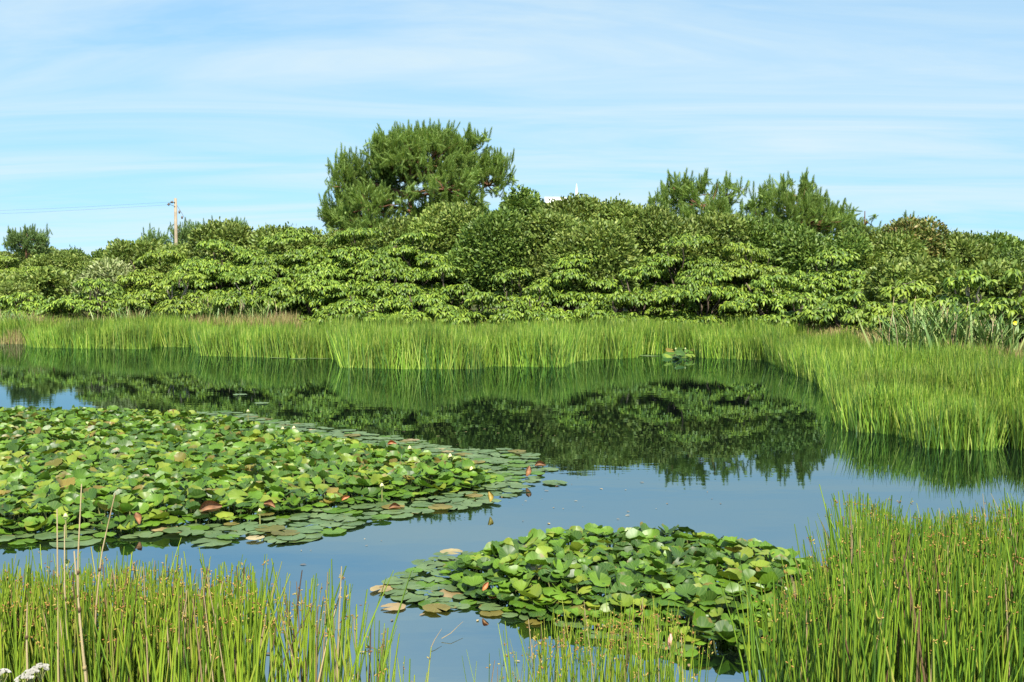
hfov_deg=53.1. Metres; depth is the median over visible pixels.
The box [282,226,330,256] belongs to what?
round shrub
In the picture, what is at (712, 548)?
lily pad
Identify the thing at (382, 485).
lily bud
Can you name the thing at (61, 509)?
lily pad
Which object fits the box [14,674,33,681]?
white flower
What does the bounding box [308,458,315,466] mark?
lily pad
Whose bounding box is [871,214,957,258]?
round shrub
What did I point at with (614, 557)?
lily pad
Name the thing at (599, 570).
lily pad
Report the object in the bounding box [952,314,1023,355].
tall grass clump
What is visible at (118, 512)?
lily pad
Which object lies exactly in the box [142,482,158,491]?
lily pad
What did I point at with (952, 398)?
rushes
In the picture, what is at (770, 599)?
lily pad
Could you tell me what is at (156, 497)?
lily pad
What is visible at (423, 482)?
lily pad
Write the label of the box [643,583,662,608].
lily pad
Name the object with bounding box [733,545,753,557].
lily pad
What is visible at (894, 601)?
rushes
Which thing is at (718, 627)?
lily pad
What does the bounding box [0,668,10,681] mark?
white flower
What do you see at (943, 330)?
tall grass clump
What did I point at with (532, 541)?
lily pad
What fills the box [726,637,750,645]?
lily pad
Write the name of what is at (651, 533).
lily pad
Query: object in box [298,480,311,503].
lily pad
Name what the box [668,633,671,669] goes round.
pink bud
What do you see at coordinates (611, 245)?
round shrub
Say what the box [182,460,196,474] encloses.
lily pad
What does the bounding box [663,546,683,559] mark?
lily pad
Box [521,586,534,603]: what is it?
lily pad
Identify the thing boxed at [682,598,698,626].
lily pad
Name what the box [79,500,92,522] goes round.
lily pad
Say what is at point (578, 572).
lily pad
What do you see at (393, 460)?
lily pad
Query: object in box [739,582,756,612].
lily pad
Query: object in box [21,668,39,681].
white flower
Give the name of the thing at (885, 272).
round shrub
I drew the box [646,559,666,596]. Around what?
lily pad
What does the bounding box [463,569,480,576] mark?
lily pad
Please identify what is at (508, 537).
plant litter
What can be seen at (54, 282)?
round shrub
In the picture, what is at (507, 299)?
tiered shrub
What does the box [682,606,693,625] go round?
lily pad
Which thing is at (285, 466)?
lily pad
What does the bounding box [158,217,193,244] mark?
pine tree
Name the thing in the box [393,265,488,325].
tiered shrub
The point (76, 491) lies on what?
lily pad
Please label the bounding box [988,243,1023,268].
round shrub
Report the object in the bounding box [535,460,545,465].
withered leaf
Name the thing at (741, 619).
lily pad
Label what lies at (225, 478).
lily pad
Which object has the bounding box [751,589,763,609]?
lily pad
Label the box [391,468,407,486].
lily pad
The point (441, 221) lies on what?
round shrub
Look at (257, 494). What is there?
lily pad
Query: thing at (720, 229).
round shrub
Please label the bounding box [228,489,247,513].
lily pad
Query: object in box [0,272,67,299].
round shrub
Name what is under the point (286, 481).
lily pad
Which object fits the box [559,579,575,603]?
lily pad
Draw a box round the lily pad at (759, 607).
[755,602,768,613]
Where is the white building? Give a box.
[544,184,577,202]
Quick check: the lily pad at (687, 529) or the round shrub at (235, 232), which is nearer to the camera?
the lily pad at (687, 529)
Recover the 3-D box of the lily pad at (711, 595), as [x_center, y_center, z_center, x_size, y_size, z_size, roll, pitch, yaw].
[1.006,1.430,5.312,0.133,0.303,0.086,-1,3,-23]
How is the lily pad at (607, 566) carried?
on the water
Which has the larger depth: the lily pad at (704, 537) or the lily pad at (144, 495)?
the lily pad at (144, 495)
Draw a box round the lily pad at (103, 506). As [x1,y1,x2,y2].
[97,502,113,523]
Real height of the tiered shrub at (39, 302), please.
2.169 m
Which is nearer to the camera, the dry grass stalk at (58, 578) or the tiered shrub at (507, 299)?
the dry grass stalk at (58, 578)
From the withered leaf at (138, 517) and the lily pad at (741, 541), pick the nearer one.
the lily pad at (741, 541)
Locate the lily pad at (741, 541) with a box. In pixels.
[736,538,747,546]
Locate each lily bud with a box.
[62,513,67,537]
[258,508,262,523]
[380,483,384,500]
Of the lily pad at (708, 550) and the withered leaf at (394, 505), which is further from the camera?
the withered leaf at (394, 505)
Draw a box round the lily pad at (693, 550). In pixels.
[685,546,706,556]
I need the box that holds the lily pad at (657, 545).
[650,542,663,549]
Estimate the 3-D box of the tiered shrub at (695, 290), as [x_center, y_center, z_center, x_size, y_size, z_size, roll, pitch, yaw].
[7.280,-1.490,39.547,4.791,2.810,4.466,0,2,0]
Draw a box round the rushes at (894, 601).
[720,484,1023,681]
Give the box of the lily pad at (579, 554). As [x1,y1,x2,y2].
[573,551,588,558]
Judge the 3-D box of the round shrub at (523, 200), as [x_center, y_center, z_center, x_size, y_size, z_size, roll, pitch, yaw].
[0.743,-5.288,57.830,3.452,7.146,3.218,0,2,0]
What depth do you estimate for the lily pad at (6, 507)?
7.55 m
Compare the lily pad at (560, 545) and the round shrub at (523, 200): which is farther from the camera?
the round shrub at (523, 200)
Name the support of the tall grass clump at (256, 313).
on the ground at (577, 308)
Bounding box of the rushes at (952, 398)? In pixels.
[760,320,1023,451]
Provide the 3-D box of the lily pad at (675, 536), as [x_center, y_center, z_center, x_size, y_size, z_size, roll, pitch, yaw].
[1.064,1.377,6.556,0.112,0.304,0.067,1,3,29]
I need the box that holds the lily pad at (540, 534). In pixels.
[527,528,547,540]
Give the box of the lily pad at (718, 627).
[712,620,740,637]
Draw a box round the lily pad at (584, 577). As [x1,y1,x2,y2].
[580,574,595,595]
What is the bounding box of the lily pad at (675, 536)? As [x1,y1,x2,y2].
[671,534,686,542]
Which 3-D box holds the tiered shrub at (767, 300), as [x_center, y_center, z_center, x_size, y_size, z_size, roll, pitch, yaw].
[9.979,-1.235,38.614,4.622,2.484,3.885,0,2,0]
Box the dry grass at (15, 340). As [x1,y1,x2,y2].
[0,307,1023,360]
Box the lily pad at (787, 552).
[777,547,789,555]
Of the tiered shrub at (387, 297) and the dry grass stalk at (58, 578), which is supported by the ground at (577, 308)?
the tiered shrub at (387, 297)
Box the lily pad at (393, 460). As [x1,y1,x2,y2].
[389,458,401,462]
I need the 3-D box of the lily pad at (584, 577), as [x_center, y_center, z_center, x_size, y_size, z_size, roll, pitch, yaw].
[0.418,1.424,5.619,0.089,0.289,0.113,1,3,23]
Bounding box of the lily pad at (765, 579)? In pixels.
[758,571,777,584]
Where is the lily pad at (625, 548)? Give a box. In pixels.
[613,541,632,560]
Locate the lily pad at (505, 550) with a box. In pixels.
[499,545,518,559]
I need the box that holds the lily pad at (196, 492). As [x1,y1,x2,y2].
[187,489,207,501]
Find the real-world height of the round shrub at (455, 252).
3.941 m
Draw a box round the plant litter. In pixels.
[267,409,712,665]
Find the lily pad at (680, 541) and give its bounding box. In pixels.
[676,538,690,554]
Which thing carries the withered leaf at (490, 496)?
on the water
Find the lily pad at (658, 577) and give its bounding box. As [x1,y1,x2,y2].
[651,570,666,583]
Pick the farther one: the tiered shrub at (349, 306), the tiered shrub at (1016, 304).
the tiered shrub at (349, 306)
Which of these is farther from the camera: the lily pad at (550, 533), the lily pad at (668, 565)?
the lily pad at (550, 533)
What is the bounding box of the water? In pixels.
[0,344,1023,681]
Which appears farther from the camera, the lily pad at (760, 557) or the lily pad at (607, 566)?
the lily pad at (760, 557)
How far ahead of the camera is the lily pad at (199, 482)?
8.45 m
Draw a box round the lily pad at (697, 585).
[693,583,701,603]
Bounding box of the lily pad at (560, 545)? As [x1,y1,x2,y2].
[548,536,567,552]
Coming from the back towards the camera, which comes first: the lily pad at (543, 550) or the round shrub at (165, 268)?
the round shrub at (165, 268)
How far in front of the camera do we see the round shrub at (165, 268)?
50.78 m
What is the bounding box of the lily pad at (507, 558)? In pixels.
[500,554,521,565]
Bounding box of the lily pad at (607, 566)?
[597,562,616,574]
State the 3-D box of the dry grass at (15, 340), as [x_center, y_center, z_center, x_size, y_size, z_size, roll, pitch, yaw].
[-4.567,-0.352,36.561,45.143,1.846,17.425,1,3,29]
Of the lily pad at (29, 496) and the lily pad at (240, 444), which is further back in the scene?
the lily pad at (240, 444)
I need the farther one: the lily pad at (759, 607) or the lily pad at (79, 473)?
the lily pad at (79, 473)
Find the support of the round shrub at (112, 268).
on the ground at (577, 308)
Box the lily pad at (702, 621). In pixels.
[690,616,714,635]
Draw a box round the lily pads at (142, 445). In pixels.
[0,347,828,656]
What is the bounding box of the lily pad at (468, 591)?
[464,587,481,594]
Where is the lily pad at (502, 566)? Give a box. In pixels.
[498,563,516,576]
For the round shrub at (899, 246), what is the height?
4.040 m
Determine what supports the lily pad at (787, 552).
on the water
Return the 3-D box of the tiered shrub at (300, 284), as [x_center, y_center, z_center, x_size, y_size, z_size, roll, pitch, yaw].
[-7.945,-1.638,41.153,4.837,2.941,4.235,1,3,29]
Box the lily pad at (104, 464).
[99,463,112,472]
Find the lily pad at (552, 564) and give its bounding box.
[541,557,557,594]
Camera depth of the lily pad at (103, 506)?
7.62 m
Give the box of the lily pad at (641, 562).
[632,560,648,596]
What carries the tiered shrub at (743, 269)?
on the ground at (577, 308)
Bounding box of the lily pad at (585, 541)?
[574,538,590,545]
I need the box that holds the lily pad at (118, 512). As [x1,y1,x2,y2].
[110,508,125,516]
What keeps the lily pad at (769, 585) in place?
on the water
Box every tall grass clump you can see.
[0,306,44,323]
[79,304,156,321]
[167,294,244,321]
[215,300,300,325]
[856,296,1023,355]
[870,312,930,347]
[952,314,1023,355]
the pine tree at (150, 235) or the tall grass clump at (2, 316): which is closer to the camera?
the tall grass clump at (2, 316)
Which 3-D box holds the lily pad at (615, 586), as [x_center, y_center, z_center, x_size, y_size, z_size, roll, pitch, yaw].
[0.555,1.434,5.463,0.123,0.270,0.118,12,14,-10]
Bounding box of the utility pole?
[167,198,191,244]
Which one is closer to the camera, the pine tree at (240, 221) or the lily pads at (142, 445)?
the lily pads at (142, 445)
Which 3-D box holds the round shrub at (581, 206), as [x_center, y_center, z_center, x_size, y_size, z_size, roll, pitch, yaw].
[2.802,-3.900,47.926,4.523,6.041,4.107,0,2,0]
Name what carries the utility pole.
on the ground at (577, 308)
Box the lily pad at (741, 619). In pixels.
[731,614,747,624]
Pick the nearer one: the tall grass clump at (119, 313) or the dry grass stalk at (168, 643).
the dry grass stalk at (168, 643)
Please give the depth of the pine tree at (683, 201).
56.53 m
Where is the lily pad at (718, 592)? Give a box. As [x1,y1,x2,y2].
[713,589,734,620]
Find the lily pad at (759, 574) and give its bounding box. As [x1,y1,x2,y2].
[754,567,773,610]
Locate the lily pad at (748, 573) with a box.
[741,569,755,582]
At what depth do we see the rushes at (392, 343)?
27.10 m
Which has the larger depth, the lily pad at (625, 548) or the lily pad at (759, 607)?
the lily pad at (625, 548)
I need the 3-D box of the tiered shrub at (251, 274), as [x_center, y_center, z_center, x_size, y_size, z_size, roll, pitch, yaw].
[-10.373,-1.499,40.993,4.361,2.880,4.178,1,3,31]
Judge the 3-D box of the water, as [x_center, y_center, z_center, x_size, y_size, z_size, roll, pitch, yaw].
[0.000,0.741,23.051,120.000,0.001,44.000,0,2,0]
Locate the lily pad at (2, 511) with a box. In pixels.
[0,504,8,526]
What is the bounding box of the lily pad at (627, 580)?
[613,570,633,606]
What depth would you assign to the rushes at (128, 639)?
3.07 m
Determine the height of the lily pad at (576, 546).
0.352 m
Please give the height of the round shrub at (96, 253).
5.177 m
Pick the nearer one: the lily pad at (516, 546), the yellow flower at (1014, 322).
the lily pad at (516, 546)
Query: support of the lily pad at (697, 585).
on the water
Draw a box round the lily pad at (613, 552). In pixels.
[607,551,625,560]
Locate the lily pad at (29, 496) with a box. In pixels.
[17,488,32,499]
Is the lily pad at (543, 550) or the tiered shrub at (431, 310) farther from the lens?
the tiered shrub at (431, 310)
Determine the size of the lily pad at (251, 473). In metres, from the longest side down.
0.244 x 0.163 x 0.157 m
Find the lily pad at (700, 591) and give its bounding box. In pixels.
[683,587,707,624]
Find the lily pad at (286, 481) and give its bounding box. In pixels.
[283,479,296,497]
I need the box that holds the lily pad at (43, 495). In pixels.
[34,493,45,515]
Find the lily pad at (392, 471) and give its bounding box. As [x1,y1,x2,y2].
[387,468,397,474]
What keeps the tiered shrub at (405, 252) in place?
on the ground at (577, 308)
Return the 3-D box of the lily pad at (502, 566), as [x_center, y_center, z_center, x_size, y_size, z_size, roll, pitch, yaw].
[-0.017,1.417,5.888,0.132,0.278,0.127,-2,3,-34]
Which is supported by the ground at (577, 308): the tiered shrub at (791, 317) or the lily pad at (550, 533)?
the tiered shrub at (791, 317)
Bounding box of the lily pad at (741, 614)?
[729,611,746,617]
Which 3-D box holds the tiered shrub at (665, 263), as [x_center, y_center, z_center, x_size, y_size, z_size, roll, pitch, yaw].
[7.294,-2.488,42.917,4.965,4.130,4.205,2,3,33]
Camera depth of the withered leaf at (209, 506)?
7.77 m
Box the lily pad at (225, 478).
[220,476,231,479]
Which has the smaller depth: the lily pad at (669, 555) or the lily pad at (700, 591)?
the lily pad at (700, 591)
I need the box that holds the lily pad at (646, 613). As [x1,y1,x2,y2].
[641,610,663,627]
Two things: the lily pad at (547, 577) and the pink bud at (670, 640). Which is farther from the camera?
the lily pad at (547, 577)
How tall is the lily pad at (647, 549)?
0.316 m
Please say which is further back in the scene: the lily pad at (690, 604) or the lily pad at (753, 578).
the lily pad at (753, 578)
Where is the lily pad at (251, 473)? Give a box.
[241,470,257,475]
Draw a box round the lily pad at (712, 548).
[706,545,716,555]
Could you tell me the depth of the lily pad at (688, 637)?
5.03 m
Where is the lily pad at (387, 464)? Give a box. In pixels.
[382,462,393,467]
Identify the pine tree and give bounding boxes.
[1,223,53,258]
[138,223,168,244]
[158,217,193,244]
[184,215,212,242]
[231,216,247,226]
[315,118,518,232]
[647,187,665,301]
[654,167,750,222]
[739,168,866,237]
[848,211,884,301]
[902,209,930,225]
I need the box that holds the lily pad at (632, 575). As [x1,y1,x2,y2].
[614,571,638,585]
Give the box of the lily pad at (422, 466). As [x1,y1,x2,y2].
[420,463,428,469]
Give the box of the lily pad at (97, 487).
[93,485,108,495]
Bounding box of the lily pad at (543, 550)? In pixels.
[535,545,553,563]
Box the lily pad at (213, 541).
[191,537,231,545]
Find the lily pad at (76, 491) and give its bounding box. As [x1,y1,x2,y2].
[64,485,82,493]
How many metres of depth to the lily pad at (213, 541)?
7.12 m
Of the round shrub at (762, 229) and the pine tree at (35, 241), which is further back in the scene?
the pine tree at (35, 241)
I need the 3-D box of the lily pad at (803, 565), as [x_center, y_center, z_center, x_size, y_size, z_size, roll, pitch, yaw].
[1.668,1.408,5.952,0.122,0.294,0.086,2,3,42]
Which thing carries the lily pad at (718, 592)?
on the water
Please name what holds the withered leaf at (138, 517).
on the lily pads at (142, 445)
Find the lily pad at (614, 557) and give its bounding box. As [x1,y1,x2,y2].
[608,553,620,577]
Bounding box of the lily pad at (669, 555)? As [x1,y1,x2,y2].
[659,551,671,582]
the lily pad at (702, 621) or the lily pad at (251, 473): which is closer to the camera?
the lily pad at (702, 621)
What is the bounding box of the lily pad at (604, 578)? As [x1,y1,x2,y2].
[589,571,610,593]
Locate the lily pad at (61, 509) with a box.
[52,506,67,521]
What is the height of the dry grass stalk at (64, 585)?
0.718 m
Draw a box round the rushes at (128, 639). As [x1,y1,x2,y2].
[0,537,431,681]
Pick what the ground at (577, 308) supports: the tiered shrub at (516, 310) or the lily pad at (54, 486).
the tiered shrub at (516, 310)
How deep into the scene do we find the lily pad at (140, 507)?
7.66 m
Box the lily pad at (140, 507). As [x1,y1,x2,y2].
[131,502,148,513]
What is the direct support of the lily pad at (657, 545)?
on the water
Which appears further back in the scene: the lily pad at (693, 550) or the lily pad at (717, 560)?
the lily pad at (693, 550)
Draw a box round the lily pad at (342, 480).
[338,476,348,494]
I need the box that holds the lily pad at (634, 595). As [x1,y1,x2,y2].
[617,591,640,617]
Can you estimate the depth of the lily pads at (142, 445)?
8.29 m
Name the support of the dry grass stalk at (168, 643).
in the rushes at (128, 639)
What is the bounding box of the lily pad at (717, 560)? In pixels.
[709,557,725,581]
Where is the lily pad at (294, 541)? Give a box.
[269,532,321,542]
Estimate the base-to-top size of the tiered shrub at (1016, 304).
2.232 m
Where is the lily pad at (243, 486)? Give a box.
[236,481,255,491]
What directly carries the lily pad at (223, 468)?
on the water
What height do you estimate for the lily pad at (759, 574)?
0.337 m
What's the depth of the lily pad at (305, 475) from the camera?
8.84 m
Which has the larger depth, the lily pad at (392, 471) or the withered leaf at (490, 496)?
the lily pad at (392, 471)
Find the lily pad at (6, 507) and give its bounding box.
[2,503,18,518]
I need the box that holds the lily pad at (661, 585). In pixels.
[656,581,670,596]
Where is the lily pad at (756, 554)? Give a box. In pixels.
[755,551,769,560]
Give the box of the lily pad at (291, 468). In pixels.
[287,465,299,476]
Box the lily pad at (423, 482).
[418,478,434,494]
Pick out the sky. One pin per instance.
(227, 109)
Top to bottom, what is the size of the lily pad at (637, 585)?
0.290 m
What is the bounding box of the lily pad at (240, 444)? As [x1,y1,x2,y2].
[232,441,246,448]
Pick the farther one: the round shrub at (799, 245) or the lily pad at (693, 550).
the round shrub at (799, 245)
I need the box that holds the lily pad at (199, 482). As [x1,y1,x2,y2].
[191,478,206,487]
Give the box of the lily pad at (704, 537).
[698,536,714,541]
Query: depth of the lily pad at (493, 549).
6.28 m
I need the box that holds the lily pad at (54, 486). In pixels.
[39,483,59,490]
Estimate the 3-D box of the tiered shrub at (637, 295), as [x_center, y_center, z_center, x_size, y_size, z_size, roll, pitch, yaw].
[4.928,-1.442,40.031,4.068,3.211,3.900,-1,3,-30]
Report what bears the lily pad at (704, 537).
on the water
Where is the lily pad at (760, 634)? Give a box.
[738,627,762,642]
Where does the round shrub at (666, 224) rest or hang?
on the ground at (577, 308)
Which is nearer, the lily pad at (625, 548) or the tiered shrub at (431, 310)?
the lily pad at (625, 548)
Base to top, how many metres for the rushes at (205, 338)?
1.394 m
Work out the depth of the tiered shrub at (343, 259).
43.86 m
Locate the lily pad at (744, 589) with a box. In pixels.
[742,586,755,611]
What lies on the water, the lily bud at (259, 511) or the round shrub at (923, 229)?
the lily bud at (259, 511)
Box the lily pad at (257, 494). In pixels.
[245,490,261,512]
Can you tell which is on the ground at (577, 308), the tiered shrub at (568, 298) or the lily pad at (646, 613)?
the tiered shrub at (568, 298)
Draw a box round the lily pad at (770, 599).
[763,596,781,611]
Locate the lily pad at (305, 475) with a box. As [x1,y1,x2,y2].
[297,473,309,478]
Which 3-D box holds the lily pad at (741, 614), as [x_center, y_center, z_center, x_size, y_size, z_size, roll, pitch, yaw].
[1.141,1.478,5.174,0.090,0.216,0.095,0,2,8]
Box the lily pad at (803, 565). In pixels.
[793,559,806,577]
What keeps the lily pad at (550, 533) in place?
on the water
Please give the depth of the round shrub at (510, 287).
43.61 m
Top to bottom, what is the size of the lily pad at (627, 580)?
0.337 m
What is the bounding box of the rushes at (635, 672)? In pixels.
[462,589,723,681]
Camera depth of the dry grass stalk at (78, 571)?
2.95 m
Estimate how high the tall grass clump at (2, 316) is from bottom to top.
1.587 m
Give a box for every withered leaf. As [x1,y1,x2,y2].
[134,512,141,523]
[199,500,221,512]
[264,499,274,507]
[389,502,399,508]
[482,582,488,590]
[488,492,493,501]
[526,466,531,475]
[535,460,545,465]
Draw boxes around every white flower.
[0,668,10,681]
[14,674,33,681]
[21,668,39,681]
[32,663,48,681]
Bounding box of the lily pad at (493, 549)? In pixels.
[490,544,499,558]
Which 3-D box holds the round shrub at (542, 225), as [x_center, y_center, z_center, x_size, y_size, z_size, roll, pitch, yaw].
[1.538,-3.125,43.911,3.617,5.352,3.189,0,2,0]
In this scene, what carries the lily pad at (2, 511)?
on the water
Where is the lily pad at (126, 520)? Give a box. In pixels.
[120,515,141,529]
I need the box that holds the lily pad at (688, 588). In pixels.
[675,583,696,624]
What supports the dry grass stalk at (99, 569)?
in the rushes at (128, 639)
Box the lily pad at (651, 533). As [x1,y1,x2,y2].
[642,529,659,544]
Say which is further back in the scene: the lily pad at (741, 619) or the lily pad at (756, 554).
the lily pad at (756, 554)
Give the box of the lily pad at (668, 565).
[665,563,675,580]
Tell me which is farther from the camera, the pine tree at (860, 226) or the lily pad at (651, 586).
the pine tree at (860, 226)
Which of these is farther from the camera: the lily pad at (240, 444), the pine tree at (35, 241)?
the pine tree at (35, 241)
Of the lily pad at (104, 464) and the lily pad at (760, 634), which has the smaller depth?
the lily pad at (760, 634)
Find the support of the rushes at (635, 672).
in the water
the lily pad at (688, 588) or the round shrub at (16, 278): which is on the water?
the lily pad at (688, 588)
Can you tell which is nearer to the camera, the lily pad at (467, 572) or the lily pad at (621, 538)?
the lily pad at (467, 572)
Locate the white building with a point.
(556, 198)
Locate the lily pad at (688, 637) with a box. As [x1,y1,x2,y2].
[680,626,704,640]
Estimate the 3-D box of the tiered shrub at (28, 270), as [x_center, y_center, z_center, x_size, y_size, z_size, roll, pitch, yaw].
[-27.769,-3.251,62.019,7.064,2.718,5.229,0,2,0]
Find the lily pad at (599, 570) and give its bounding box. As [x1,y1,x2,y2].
[587,566,608,596]
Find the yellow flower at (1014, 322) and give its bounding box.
[1013,321,1016,344]
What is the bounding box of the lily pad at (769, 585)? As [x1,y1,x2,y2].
[752,579,772,591]
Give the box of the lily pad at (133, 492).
[129,488,140,510]
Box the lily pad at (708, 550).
[698,547,713,560]
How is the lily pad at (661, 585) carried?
on the water
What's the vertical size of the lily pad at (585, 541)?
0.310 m
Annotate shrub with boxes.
[0,246,77,269]
[0,255,25,275]
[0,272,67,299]
[0,280,49,304]
[0,290,81,319]
[19,252,99,275]
[21,265,58,300]
[26,266,90,299]
[35,278,153,322]
[64,244,87,261]
[70,254,137,298]
[86,247,104,262]
[93,236,166,274]
[104,249,214,315]
[121,270,237,319]
[145,237,192,287]
[160,239,280,314]
[185,216,253,281]
[188,268,301,318]
[224,227,350,313]
[246,221,298,270]
[248,264,376,326]
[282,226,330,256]
[299,228,410,295]
[311,295,388,325]
[320,227,372,281]
[330,254,428,325]
[363,231,474,312]
[370,212,416,283]
[385,295,468,327]
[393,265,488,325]
[401,200,488,286]
[440,239,509,314]
[443,292,525,326]
[450,205,534,307]
[473,266,556,321]
[489,255,541,293]
[490,283,583,325]
[498,184,545,224]
[508,207,580,292]
[524,251,642,324]
[537,213,644,293]
[538,192,610,308]
[571,289,650,323]
[588,263,701,323]
[592,193,663,313]
[627,233,749,315]
[629,200,708,285]
[642,266,762,326]
[675,206,761,290]
[695,242,791,316]
[718,275,824,327]
[734,212,808,279]
[764,223,872,289]
[766,295,843,331]
[771,247,869,320]
[797,291,895,334]
[837,227,930,283]
[841,278,950,340]
[856,251,970,303]
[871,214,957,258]
[916,269,1021,338]
[928,227,999,268]
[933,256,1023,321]
[958,268,1023,340]
[969,230,1023,250]
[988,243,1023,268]
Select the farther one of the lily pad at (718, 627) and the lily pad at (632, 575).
the lily pad at (632, 575)
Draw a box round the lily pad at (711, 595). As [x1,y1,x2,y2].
[697,590,716,622]
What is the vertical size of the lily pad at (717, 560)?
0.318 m
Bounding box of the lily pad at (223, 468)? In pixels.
[215,466,228,477]
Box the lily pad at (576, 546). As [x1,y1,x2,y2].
[569,542,586,551]
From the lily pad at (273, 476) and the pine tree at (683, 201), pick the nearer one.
the lily pad at (273, 476)
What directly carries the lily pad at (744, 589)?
on the water
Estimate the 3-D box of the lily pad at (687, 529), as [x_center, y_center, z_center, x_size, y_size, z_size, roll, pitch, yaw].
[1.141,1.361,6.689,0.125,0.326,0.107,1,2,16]
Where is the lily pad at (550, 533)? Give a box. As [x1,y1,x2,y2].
[542,531,554,541]
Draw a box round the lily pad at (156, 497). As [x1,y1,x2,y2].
[145,493,162,508]
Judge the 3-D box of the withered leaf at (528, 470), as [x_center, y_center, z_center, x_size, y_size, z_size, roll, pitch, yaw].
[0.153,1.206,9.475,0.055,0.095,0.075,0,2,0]
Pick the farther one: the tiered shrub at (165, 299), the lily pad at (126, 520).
the tiered shrub at (165, 299)
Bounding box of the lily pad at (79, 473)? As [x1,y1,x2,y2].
[72,469,90,478]
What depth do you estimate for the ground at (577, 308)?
55.79 m
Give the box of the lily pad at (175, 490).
[169,486,178,492]
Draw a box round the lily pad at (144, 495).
[136,492,151,511]
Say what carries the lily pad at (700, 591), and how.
on the water
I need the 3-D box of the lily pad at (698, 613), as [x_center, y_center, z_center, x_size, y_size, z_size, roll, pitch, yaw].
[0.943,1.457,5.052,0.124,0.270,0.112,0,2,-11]
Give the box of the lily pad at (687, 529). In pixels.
[677,526,695,542]
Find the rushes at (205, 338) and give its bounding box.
[0,311,360,367]
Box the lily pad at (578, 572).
[574,569,588,596]
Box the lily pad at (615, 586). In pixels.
[610,582,625,593]
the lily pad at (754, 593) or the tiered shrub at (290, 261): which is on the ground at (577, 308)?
the tiered shrub at (290, 261)
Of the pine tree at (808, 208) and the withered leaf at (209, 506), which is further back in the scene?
the pine tree at (808, 208)
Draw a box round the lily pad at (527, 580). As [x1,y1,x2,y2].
[510,572,531,600]
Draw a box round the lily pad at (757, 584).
[747,582,766,592]
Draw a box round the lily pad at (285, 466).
[282,463,294,469]
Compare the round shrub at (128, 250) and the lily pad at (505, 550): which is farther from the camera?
the round shrub at (128, 250)
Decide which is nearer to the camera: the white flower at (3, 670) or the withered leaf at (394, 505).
the white flower at (3, 670)
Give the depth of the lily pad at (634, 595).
5.35 m
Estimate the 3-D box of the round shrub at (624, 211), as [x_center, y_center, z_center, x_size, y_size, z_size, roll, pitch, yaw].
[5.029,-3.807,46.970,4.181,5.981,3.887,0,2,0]
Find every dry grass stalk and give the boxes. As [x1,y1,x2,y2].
[25,602,28,680]
[56,509,66,680]
[63,525,70,675]
[73,551,87,681]
[77,484,88,681]
[94,493,115,678]
[166,618,169,664]
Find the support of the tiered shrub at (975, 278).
on the ground at (577, 308)
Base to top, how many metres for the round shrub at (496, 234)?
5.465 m
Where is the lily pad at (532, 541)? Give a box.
[525,537,537,545]
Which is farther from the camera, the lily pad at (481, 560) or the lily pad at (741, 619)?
the lily pad at (481, 560)
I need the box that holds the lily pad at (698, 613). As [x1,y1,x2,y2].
[693,609,715,635]
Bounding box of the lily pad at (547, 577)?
[538,569,560,603]
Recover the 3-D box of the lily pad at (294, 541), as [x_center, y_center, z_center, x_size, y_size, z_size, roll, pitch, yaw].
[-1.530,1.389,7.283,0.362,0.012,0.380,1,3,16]
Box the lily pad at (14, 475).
[7,471,26,481]
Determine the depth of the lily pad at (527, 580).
5.71 m
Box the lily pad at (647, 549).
[642,546,657,557]
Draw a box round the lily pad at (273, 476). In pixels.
[270,474,283,482]
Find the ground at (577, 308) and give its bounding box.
[0,296,1023,347]
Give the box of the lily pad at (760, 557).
[750,555,764,564]
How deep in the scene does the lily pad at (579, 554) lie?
6.06 m
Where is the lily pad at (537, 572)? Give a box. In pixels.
[532,568,547,580]
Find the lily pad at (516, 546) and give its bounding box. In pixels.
[513,544,527,573]
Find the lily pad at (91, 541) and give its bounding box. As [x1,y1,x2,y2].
[49,536,101,547]
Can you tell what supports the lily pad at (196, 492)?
on the water
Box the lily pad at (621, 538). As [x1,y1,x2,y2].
[616,534,626,542]
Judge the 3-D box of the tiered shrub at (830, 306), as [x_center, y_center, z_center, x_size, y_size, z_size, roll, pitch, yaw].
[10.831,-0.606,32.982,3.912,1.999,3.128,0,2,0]
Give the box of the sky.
[0,0,1023,256]
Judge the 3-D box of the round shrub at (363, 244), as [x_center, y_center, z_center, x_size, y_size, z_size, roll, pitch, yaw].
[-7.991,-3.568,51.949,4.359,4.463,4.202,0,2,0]
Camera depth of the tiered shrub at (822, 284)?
39.14 m
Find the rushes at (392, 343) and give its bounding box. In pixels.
[324,311,788,369]
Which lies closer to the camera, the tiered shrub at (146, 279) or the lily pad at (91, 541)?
the lily pad at (91, 541)
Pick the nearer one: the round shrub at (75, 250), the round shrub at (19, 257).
the round shrub at (19, 257)
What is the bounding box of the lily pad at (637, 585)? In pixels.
[630,582,641,612]
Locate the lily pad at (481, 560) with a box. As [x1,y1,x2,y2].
[477,557,491,581]
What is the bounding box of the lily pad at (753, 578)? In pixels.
[748,575,771,610]
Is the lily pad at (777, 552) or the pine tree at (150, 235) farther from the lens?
the pine tree at (150, 235)
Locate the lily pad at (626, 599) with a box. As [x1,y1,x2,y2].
[609,592,633,607]
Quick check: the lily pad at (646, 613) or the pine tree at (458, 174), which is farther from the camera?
the pine tree at (458, 174)
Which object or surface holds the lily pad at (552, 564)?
on the water
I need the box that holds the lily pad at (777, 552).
[769,549,785,557]
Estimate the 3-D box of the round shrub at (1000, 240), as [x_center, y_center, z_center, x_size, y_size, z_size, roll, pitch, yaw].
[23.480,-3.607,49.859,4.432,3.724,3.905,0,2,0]
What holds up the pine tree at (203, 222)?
on the ground at (577, 308)

